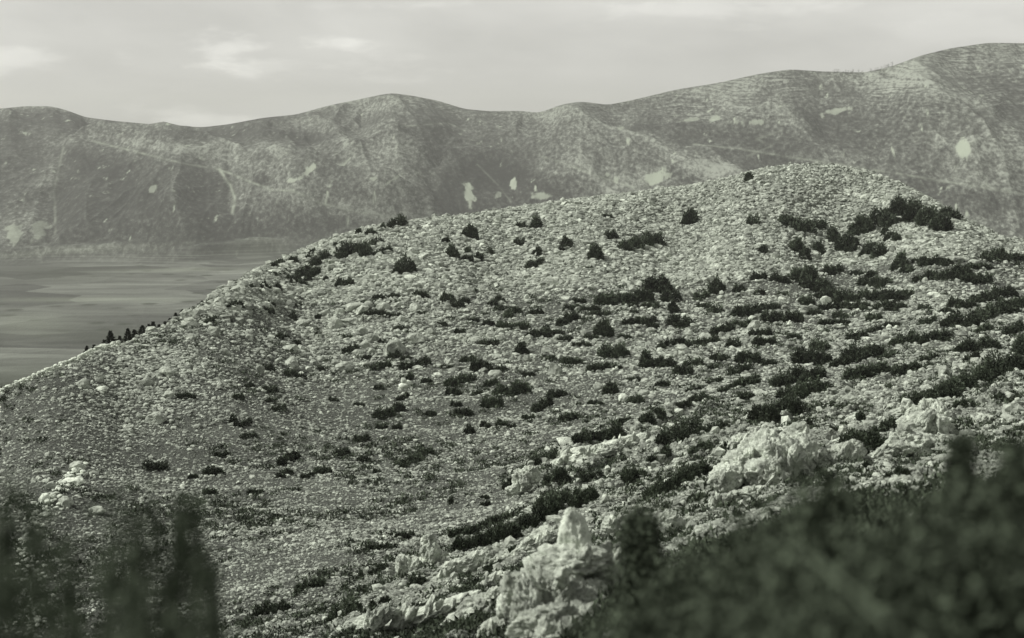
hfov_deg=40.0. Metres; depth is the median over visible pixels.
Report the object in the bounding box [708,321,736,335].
bush
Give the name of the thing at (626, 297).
bush
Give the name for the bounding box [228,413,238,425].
bush
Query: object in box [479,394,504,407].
bush
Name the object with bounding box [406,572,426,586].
bush
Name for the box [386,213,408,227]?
bush
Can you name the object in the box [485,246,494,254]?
bush
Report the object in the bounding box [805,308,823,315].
bush
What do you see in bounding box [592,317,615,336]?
bush
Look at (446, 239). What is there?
bush
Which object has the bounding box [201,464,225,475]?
bush
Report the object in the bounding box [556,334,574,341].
bush
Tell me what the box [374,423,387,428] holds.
bush
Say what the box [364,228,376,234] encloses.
bush
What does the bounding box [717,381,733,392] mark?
bush
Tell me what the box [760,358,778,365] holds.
bush
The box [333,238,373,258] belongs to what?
bush
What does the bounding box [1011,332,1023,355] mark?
bush
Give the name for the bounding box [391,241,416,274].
bush
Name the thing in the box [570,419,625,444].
bush
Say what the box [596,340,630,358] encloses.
bush
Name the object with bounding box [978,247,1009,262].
bush
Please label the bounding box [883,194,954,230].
bush
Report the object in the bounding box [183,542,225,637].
shrub
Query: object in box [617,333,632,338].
bush
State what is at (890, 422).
bush
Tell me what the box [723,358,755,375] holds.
bush
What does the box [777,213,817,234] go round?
bush
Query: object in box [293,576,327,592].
bush
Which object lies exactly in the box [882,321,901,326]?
bush
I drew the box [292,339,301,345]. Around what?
bush
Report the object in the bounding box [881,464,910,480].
bush
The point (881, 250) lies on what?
bush
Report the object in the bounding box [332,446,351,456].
bush
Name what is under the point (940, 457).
boulder
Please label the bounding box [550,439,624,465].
rock outcrop
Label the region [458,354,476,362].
bush
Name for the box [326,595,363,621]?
bush
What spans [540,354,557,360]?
bush
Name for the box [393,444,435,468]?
bush
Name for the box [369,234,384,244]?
bush
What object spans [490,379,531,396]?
bush
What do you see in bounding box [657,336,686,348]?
bush
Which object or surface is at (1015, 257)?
bush
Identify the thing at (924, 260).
bush
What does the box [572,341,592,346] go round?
bush
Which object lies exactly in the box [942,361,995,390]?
bush
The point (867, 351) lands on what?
bush
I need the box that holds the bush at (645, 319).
[634,314,659,324]
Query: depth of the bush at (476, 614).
22.54 m
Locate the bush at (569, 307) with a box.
[562,303,580,310]
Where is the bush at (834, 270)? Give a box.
[823,261,844,275]
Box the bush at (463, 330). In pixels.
[453,327,465,333]
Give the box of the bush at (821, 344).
[808,338,831,350]
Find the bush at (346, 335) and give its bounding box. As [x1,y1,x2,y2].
[337,332,352,338]
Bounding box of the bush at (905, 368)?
[889,359,927,375]
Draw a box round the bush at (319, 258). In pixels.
[309,249,332,265]
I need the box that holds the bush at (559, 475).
[541,465,571,485]
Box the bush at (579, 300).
[571,297,586,302]
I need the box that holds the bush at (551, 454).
[525,447,558,465]
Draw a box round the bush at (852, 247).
[841,243,857,252]
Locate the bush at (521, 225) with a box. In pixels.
[514,220,528,227]
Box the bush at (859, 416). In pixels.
[855,410,865,420]
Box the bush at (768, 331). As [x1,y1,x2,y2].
[748,327,772,335]
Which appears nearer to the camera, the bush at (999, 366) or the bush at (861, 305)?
the bush at (999, 366)
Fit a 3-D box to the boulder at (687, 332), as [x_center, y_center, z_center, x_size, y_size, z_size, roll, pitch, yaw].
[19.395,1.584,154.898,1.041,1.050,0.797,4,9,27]
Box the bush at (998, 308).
[975,298,1013,319]
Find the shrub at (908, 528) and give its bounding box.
[821,456,985,613]
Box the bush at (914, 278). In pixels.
[911,274,926,282]
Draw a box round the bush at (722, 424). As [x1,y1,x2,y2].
[706,419,730,430]
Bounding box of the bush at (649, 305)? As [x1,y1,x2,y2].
[640,300,661,308]
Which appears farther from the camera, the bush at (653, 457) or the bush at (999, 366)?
the bush at (999, 366)
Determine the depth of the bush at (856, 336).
140.31 m
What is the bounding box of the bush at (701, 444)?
[687,439,714,455]
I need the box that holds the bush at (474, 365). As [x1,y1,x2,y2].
[468,357,493,371]
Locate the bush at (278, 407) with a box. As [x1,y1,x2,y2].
[270,403,287,411]
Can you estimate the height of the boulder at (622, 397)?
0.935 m
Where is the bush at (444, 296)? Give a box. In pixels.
[438,289,455,301]
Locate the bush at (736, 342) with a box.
[725,336,742,347]
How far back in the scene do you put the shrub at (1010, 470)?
2.48 m
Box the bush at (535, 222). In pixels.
[529,214,542,227]
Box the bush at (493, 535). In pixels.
[450,521,523,551]
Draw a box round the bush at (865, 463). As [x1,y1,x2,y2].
[861,460,871,467]
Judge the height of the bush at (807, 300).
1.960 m
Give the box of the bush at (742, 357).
[733,350,763,363]
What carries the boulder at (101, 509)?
on the hillside
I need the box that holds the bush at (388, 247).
[372,245,392,255]
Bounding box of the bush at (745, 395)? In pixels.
[732,391,755,400]
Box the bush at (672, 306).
[667,297,679,313]
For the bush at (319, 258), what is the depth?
202.72 m
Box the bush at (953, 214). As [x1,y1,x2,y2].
[939,205,964,220]
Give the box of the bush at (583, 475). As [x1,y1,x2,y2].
[577,468,603,481]
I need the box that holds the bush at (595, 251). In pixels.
[587,241,605,260]
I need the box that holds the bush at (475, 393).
[470,387,489,395]
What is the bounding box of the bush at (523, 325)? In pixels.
[495,319,530,329]
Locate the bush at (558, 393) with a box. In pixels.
[545,388,567,397]
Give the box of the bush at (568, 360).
[557,356,583,364]
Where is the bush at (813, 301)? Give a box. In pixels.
[797,295,815,304]
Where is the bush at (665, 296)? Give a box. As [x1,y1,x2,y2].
[658,288,682,301]
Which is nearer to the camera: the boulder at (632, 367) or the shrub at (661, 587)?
the shrub at (661, 587)
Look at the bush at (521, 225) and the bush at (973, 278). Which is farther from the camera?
the bush at (521, 225)
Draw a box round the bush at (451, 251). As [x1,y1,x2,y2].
[445,243,460,258]
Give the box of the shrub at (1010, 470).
[970,429,1023,565]
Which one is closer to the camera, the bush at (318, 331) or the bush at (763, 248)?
the bush at (318, 331)
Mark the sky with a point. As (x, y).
(193, 63)
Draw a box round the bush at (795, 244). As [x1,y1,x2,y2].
[789,236,805,251]
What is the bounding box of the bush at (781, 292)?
[777,288,789,296]
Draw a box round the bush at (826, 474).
[816,467,834,479]
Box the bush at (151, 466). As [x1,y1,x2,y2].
[141,459,169,470]
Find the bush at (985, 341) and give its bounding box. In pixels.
[953,334,1001,352]
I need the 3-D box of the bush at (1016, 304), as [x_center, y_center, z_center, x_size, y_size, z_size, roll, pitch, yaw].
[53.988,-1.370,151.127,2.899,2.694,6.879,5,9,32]
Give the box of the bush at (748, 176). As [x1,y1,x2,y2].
[743,171,753,181]
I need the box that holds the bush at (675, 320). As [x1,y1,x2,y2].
[664,313,696,328]
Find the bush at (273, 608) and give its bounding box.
[251,597,289,615]
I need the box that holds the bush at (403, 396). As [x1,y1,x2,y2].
[394,392,409,400]
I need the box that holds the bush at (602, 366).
[585,361,611,371]
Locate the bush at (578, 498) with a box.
[531,484,599,514]
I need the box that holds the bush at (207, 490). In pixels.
[201,487,218,494]
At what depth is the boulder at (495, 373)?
131.16 m
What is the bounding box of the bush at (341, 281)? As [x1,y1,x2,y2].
[334,276,354,286]
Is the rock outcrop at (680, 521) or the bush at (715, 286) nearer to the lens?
the rock outcrop at (680, 521)
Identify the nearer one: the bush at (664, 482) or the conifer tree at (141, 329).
the bush at (664, 482)
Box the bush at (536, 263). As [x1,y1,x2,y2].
[524,256,545,268]
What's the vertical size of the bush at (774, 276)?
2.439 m
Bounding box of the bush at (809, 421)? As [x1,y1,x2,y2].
[797,415,812,424]
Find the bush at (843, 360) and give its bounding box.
[828,354,850,366]
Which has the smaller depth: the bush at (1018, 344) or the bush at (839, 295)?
the bush at (1018, 344)
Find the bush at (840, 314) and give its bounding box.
[831,307,848,318]
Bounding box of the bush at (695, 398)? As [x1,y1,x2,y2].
[688,391,714,401]
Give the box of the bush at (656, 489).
[640,482,669,497]
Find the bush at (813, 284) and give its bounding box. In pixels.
[797,273,835,292]
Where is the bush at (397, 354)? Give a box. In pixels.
[385,349,401,358]
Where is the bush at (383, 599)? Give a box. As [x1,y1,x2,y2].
[367,595,391,608]
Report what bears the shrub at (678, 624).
on the hillside
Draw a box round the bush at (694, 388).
[685,385,703,391]
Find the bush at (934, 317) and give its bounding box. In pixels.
[917,313,937,324]
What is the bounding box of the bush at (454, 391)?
[445,385,462,395]
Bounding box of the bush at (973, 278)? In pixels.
[959,271,993,284]
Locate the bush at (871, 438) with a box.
[835,427,885,455]
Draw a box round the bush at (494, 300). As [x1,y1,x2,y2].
[487,292,505,306]
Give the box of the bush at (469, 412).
[453,406,473,416]
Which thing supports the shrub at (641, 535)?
on the hillside
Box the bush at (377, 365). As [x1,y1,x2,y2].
[368,360,393,370]
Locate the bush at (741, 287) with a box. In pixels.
[731,283,747,292]
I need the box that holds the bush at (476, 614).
[473,610,480,624]
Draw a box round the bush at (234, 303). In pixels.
[227,299,244,307]
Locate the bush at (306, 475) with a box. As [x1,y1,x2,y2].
[300,471,316,478]
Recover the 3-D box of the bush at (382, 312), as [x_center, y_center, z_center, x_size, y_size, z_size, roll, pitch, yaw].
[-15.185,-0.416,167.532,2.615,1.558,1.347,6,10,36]
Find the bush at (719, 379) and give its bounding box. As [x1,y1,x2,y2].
[705,376,723,383]
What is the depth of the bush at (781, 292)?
181.60 m
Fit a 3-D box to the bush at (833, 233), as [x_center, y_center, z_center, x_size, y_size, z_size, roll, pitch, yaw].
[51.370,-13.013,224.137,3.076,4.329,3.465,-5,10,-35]
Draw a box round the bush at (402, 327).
[393,323,408,329]
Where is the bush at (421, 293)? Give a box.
[411,290,428,297]
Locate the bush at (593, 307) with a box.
[580,303,601,310]
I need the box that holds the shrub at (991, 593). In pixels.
[871,476,1023,637]
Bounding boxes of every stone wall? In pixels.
[0,340,120,434]
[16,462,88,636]
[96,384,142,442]
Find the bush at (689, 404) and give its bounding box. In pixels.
[676,400,693,408]
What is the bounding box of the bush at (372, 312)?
[357,308,378,314]
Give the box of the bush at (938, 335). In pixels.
[928,327,954,340]
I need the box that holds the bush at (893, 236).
[879,225,901,241]
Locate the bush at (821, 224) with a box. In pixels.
[809,218,827,229]
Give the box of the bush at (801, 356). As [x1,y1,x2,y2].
[789,346,832,365]
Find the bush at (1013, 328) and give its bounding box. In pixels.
[1001,319,1023,334]
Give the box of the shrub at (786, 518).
[684,477,810,621]
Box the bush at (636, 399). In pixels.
[626,392,645,403]
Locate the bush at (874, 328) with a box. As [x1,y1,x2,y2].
[865,324,884,332]
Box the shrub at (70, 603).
[14,483,156,637]
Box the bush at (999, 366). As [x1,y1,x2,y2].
[974,348,1023,378]
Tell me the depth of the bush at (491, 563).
37.30 m
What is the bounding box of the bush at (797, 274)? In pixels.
[787,264,820,281]
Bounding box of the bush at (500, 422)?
[494,417,507,426]
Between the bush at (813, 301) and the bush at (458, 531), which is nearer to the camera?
the bush at (458, 531)
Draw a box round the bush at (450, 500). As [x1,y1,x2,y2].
[447,495,453,504]
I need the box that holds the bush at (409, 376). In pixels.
[405,372,414,379]
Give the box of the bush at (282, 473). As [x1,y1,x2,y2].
[275,467,295,477]
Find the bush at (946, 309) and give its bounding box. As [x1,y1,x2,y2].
[937,306,952,312]
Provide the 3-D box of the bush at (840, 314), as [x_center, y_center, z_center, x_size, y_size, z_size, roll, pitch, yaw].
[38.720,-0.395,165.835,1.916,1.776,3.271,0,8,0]
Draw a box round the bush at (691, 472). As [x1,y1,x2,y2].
[663,458,712,489]
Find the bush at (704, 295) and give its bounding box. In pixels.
[692,288,711,299]
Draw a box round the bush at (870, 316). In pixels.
[865,312,883,321]
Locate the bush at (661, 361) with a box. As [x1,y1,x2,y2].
[652,354,676,367]
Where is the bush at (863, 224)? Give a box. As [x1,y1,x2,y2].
[847,212,875,235]
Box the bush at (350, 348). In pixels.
[341,343,360,353]
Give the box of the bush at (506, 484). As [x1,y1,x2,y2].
[501,476,511,489]
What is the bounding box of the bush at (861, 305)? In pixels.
[838,298,871,310]
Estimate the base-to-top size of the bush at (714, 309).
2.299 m
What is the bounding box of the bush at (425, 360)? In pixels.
[398,355,431,370]
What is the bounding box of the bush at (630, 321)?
[620,314,636,324]
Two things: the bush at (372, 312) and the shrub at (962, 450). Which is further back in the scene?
the bush at (372, 312)
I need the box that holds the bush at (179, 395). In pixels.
[175,390,196,398]
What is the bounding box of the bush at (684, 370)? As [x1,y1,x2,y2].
[671,364,694,374]
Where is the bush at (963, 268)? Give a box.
[949,260,972,276]
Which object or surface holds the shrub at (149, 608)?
on the hillside
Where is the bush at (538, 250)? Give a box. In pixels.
[531,244,542,255]
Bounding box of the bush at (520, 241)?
[513,237,526,245]
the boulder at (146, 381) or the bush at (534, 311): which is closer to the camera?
the boulder at (146, 381)
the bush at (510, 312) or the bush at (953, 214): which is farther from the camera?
the bush at (953, 214)
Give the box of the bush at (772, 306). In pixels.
[761,301,781,309]
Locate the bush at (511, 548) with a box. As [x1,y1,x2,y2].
[507,544,517,552]
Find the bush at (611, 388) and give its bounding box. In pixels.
[602,381,620,394]
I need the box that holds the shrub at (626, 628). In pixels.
[548,569,743,637]
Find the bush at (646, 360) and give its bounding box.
[637,348,653,367]
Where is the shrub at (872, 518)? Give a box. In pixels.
[742,492,938,605]
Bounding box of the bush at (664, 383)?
[654,379,670,386]
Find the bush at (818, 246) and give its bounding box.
[812,238,826,254]
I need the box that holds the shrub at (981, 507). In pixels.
[927,436,1004,544]
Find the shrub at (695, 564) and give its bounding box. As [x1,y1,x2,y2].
[623,519,727,619]
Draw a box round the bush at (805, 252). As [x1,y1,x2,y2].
[798,244,812,260]
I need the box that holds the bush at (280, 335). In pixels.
[275,332,291,338]
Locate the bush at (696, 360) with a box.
[682,355,703,365]
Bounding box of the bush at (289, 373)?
[282,367,298,377]
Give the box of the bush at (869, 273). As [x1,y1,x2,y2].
[864,269,878,278]
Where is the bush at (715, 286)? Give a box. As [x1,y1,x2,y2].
[707,272,726,294]
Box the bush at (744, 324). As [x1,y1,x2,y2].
[731,317,751,327]
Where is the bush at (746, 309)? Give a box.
[730,302,763,316]
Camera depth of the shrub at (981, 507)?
2.71 m
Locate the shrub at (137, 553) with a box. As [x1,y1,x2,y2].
[76,480,193,637]
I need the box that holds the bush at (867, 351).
[838,342,887,362]
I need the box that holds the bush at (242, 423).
[237,416,252,427]
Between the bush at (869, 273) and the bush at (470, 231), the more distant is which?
the bush at (470, 231)
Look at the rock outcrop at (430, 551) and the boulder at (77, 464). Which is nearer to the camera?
the rock outcrop at (430, 551)
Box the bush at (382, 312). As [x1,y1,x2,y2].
[377,310,390,317]
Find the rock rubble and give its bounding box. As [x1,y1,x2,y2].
[330,353,1023,637]
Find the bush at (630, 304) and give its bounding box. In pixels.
[620,301,638,307]
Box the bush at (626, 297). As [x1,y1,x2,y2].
[615,291,638,303]
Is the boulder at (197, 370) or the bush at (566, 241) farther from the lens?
the bush at (566, 241)
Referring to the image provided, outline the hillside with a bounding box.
[0,166,1023,637]
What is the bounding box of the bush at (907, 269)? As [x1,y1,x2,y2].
[898,264,915,273]
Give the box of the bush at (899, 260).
[889,250,909,270]
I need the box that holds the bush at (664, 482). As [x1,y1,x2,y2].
[654,476,673,490]
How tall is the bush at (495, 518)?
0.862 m
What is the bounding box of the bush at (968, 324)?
[962,319,979,327]
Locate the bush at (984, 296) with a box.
[970,287,1003,302]
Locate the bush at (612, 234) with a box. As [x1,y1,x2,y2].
[603,229,618,238]
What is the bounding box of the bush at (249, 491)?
[246,488,264,494]
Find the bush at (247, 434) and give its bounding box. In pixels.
[239,431,259,438]
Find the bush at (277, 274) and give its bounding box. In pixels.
[271,267,287,275]
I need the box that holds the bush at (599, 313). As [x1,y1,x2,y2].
[587,310,611,315]
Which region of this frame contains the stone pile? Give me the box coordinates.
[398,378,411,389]
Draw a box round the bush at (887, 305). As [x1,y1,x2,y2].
[871,299,907,311]
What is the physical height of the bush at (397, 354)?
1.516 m
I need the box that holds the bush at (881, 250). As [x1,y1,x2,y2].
[858,240,888,258]
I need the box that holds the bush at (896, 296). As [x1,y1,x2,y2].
[880,287,909,301]
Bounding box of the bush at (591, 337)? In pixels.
[582,333,599,339]
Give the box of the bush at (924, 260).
[917,253,953,266]
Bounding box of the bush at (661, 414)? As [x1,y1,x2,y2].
[637,405,668,424]
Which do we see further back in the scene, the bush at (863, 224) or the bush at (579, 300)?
the bush at (863, 224)
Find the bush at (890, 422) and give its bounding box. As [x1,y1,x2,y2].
[871,416,898,432]
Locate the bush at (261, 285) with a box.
[249,280,271,292]
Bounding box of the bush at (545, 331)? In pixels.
[524,323,552,337]
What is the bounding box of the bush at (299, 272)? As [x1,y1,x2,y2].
[290,262,312,282]
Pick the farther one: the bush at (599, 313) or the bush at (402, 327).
the bush at (599, 313)
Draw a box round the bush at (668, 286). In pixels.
[664,280,672,292]
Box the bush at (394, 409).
[371,402,406,419]
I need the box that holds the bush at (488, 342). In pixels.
[478,337,500,345]
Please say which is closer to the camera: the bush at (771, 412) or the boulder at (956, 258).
the bush at (771, 412)
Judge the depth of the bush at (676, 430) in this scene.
71.85 m
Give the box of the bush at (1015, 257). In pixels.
[1008,251,1023,261]
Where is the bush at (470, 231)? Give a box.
[460,222,479,239]
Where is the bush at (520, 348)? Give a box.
[514,341,529,353]
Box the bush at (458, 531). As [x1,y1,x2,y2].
[447,526,473,537]
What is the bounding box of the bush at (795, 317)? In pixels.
[759,308,804,322]
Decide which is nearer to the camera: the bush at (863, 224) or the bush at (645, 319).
the bush at (645, 319)
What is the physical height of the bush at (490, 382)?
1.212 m
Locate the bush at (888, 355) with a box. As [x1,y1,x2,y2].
[876,351,895,358]
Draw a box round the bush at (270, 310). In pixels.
[264,306,275,313]
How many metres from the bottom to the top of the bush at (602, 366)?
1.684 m
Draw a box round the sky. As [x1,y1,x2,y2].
[0,0,1023,126]
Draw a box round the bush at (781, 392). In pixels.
[774,383,796,398]
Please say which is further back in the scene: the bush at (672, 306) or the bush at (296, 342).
the bush at (672, 306)
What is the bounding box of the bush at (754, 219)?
[746,211,760,224]
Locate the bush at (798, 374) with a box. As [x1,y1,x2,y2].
[768,364,826,386]
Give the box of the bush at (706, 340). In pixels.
[684,333,720,347]
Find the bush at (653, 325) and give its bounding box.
[645,322,659,328]
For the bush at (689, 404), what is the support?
on the hillside
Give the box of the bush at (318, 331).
[314,326,323,335]
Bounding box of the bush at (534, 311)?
[528,306,544,314]
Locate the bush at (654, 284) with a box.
[640,273,668,293]
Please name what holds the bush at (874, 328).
on the hillside
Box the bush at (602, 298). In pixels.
[592,290,618,305]
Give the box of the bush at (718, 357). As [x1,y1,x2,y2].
[708,351,731,360]
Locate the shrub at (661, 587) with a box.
[608,523,725,637]
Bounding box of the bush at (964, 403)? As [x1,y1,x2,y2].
[951,397,975,407]
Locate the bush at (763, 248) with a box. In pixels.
[758,244,768,253]
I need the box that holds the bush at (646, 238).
[616,230,666,251]
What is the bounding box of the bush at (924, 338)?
[917,330,930,344]
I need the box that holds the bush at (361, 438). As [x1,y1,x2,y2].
[352,433,372,442]
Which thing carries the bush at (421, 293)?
on the hillside
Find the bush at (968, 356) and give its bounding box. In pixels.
[962,350,980,362]
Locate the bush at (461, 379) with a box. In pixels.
[443,372,477,386]
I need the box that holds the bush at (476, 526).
[463,518,491,532]
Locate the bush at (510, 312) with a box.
[502,306,522,318]
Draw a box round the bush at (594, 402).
[587,399,603,404]
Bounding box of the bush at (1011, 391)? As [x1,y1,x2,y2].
[992,389,1016,398]
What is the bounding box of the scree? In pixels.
[135,161,1023,387]
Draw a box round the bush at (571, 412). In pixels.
[564,410,579,417]
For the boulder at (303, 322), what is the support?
on the hillside
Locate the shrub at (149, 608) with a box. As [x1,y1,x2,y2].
[36,527,242,637]
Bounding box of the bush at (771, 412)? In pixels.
[745,393,807,424]
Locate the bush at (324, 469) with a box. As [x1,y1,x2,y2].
[312,464,332,473]
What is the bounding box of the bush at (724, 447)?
[719,440,736,452]
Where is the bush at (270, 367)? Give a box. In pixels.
[260,363,275,371]
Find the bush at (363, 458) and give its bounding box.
[356,455,370,461]
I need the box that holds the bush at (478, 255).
[461,250,483,261]
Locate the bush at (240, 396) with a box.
[231,391,244,400]
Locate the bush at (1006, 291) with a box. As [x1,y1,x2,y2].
[988,283,1018,297]
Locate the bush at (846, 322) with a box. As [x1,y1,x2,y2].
[838,317,852,324]
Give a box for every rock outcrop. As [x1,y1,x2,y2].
[329,603,399,637]
[381,589,481,632]
[393,533,447,580]
[430,549,492,581]
[440,585,499,624]
[474,570,510,589]
[477,593,512,637]
[498,507,623,637]
[505,465,541,496]
[508,524,558,554]
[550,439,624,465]
[600,514,618,537]
[603,431,638,447]
[653,508,686,537]
[707,421,819,492]
[708,484,768,507]
[816,438,866,467]
[871,424,936,460]
[888,397,955,435]
[972,414,1008,425]
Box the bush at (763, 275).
[747,270,767,279]
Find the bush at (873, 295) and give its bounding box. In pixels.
[866,288,886,301]
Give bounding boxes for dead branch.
[780,543,891,627]
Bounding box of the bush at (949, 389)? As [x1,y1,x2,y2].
[898,380,963,404]
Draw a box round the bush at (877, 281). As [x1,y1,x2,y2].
[868,274,893,288]
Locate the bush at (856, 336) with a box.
[845,328,869,341]
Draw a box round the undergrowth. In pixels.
[0,220,1023,637]
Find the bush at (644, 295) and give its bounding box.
[633,287,655,302]
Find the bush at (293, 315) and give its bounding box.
[288,310,297,320]
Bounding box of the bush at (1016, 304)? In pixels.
[1004,295,1023,312]
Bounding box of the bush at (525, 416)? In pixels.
[520,413,535,418]
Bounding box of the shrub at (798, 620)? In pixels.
[647,520,965,637]
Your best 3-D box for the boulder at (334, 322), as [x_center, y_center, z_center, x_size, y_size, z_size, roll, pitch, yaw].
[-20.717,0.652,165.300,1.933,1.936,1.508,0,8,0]
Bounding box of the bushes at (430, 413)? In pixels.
[187,213,918,520]
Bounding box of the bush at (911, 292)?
[901,289,914,296]
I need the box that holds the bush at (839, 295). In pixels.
[812,282,861,304]
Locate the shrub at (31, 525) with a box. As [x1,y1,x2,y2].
[0,466,85,635]
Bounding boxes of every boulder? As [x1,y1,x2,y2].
[39,493,49,503]
[44,481,55,488]
[57,496,73,507]
[61,477,84,485]
[68,461,84,469]
[76,378,89,389]
[87,389,93,395]
[91,506,105,513]
[94,375,103,382]
[96,386,107,392]
[138,376,152,385]
[144,411,166,424]
[158,366,175,375]
[162,391,173,397]
[186,333,196,339]
[194,368,203,373]
[207,325,219,336]
[220,348,228,355]
[227,548,233,553]
[245,335,253,339]
[255,365,264,372]
[282,344,298,353]
[284,306,293,311]
[285,356,298,369]
[295,377,303,384]
[296,319,310,325]
[316,356,325,360]
[319,310,329,316]
[328,316,343,328]
[330,360,339,365]
[335,308,344,313]
[335,361,354,371]
[341,317,358,324]
[344,302,363,311]
[353,349,362,355]
[357,326,368,335]
[360,339,370,348]
[363,301,373,308]
[364,333,378,341]
[368,348,375,353]
[376,302,389,310]
[383,339,405,354]
[406,332,425,344]
[409,302,421,310]
[423,346,431,352]
[426,328,435,334]
[438,340,445,345]
[442,303,450,309]
[454,334,461,339]
[467,336,482,343]
[486,331,497,336]
[488,370,501,375]
[496,334,505,340]
[523,355,529,361]
[548,363,562,375]
[594,382,604,389]
[618,393,626,402]
[629,365,635,370]
[636,433,646,442]
[639,389,649,394]
[646,327,654,332]
[684,329,692,335]
[690,323,697,328]
[699,332,710,337]
[747,320,759,327]
[820,296,831,303]
[863,420,875,427]
[922,341,933,348]
[932,453,947,461]
[945,256,963,261]
[959,429,973,435]
[968,259,980,263]
[990,269,998,273]
[1000,412,1016,422]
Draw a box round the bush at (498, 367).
[493,364,507,371]
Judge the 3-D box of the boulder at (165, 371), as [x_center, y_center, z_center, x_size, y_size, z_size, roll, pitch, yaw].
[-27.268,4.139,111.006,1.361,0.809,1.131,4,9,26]
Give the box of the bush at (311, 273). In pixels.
[297,265,321,284]
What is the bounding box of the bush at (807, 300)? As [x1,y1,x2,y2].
[797,294,813,305]
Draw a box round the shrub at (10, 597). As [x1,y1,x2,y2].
[0,537,53,637]
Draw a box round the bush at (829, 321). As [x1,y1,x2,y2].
[816,317,838,324]
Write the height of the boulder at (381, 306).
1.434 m
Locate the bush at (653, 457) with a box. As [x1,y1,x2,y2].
[645,443,671,462]
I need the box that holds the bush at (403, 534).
[393,529,415,538]
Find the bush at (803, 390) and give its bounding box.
[785,374,835,398]
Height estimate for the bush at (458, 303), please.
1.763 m
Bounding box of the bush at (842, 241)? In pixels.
[833,231,859,252]
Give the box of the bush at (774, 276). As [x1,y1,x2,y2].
[767,270,791,283]
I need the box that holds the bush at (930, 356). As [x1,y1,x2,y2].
[918,352,939,361]
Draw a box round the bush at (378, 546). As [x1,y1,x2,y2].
[364,540,397,549]
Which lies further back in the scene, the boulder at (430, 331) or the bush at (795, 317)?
the bush at (795, 317)
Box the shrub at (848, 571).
[702,492,998,637]
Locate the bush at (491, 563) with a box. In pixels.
[482,558,503,571]
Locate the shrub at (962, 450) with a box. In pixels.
[931,427,987,521]
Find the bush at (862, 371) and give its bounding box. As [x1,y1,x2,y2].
[840,360,890,379]
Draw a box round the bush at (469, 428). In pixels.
[462,423,474,433]
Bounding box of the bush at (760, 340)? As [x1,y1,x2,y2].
[751,334,777,345]
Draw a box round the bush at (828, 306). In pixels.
[817,299,839,310]
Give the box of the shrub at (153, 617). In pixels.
[74,572,217,637]
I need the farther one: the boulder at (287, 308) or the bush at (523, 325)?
the boulder at (287, 308)
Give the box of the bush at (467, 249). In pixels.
[463,245,471,252]
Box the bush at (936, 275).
[921,268,961,280]
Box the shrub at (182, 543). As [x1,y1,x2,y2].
[154,482,233,637]
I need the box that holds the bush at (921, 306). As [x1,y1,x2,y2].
[916,303,933,309]
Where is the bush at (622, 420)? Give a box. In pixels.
[615,416,633,424]
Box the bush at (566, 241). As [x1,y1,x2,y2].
[558,235,574,250]
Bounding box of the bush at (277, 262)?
[267,258,284,266]
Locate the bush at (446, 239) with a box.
[441,236,449,242]
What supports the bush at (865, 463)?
on the hillside
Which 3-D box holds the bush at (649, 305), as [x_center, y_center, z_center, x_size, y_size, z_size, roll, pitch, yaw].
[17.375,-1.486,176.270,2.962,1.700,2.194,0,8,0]
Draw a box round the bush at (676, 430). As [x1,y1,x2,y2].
[654,411,707,444]
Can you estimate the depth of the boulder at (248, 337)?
134.90 m
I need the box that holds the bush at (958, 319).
[937,304,985,326]
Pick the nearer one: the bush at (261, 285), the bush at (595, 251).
the bush at (261, 285)
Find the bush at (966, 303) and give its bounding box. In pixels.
[945,295,978,308]
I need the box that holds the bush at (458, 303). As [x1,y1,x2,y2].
[450,299,465,308]
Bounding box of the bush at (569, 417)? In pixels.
[558,412,578,420]
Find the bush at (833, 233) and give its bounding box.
[826,224,840,241]
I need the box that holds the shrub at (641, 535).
[579,492,676,637]
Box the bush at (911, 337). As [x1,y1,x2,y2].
[887,328,920,345]
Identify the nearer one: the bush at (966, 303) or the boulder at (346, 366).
the boulder at (346, 366)
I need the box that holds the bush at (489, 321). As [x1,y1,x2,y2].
[482,318,494,325]
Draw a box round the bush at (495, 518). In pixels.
[486,510,508,522]
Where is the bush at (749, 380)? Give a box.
[732,372,760,387]
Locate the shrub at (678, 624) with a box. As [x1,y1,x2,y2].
[626,518,855,637]
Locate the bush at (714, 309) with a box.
[705,303,725,314]
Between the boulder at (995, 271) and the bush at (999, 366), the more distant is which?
the boulder at (995, 271)
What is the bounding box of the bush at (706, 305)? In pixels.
[696,302,710,308]
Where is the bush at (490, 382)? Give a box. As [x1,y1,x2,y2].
[482,376,497,386]
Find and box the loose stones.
[0,245,1023,637]
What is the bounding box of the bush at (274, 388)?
[262,385,279,392]
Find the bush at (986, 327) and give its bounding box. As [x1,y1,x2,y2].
[975,321,994,332]
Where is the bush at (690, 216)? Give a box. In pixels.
[678,207,699,225]
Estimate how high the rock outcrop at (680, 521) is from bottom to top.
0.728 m
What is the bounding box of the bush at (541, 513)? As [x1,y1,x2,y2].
[506,502,556,530]
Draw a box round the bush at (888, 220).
[867,205,900,227]
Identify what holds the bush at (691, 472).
on the hillside
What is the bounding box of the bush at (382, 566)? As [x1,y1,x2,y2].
[357,562,388,577]
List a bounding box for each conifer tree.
[102,330,116,345]
[122,328,133,341]
[133,325,144,334]
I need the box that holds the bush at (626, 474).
[620,464,647,483]
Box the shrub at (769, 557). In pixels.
[648,493,840,632]
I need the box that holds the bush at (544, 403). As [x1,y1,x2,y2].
[530,395,554,412]
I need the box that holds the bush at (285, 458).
[275,447,301,465]
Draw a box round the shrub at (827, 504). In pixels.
[760,454,878,592]
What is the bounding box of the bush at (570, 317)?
[556,310,579,325]
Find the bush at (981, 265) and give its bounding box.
[965,261,994,269]
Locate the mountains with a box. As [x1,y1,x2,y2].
[0,43,1023,430]
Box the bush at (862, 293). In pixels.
[857,287,870,297]

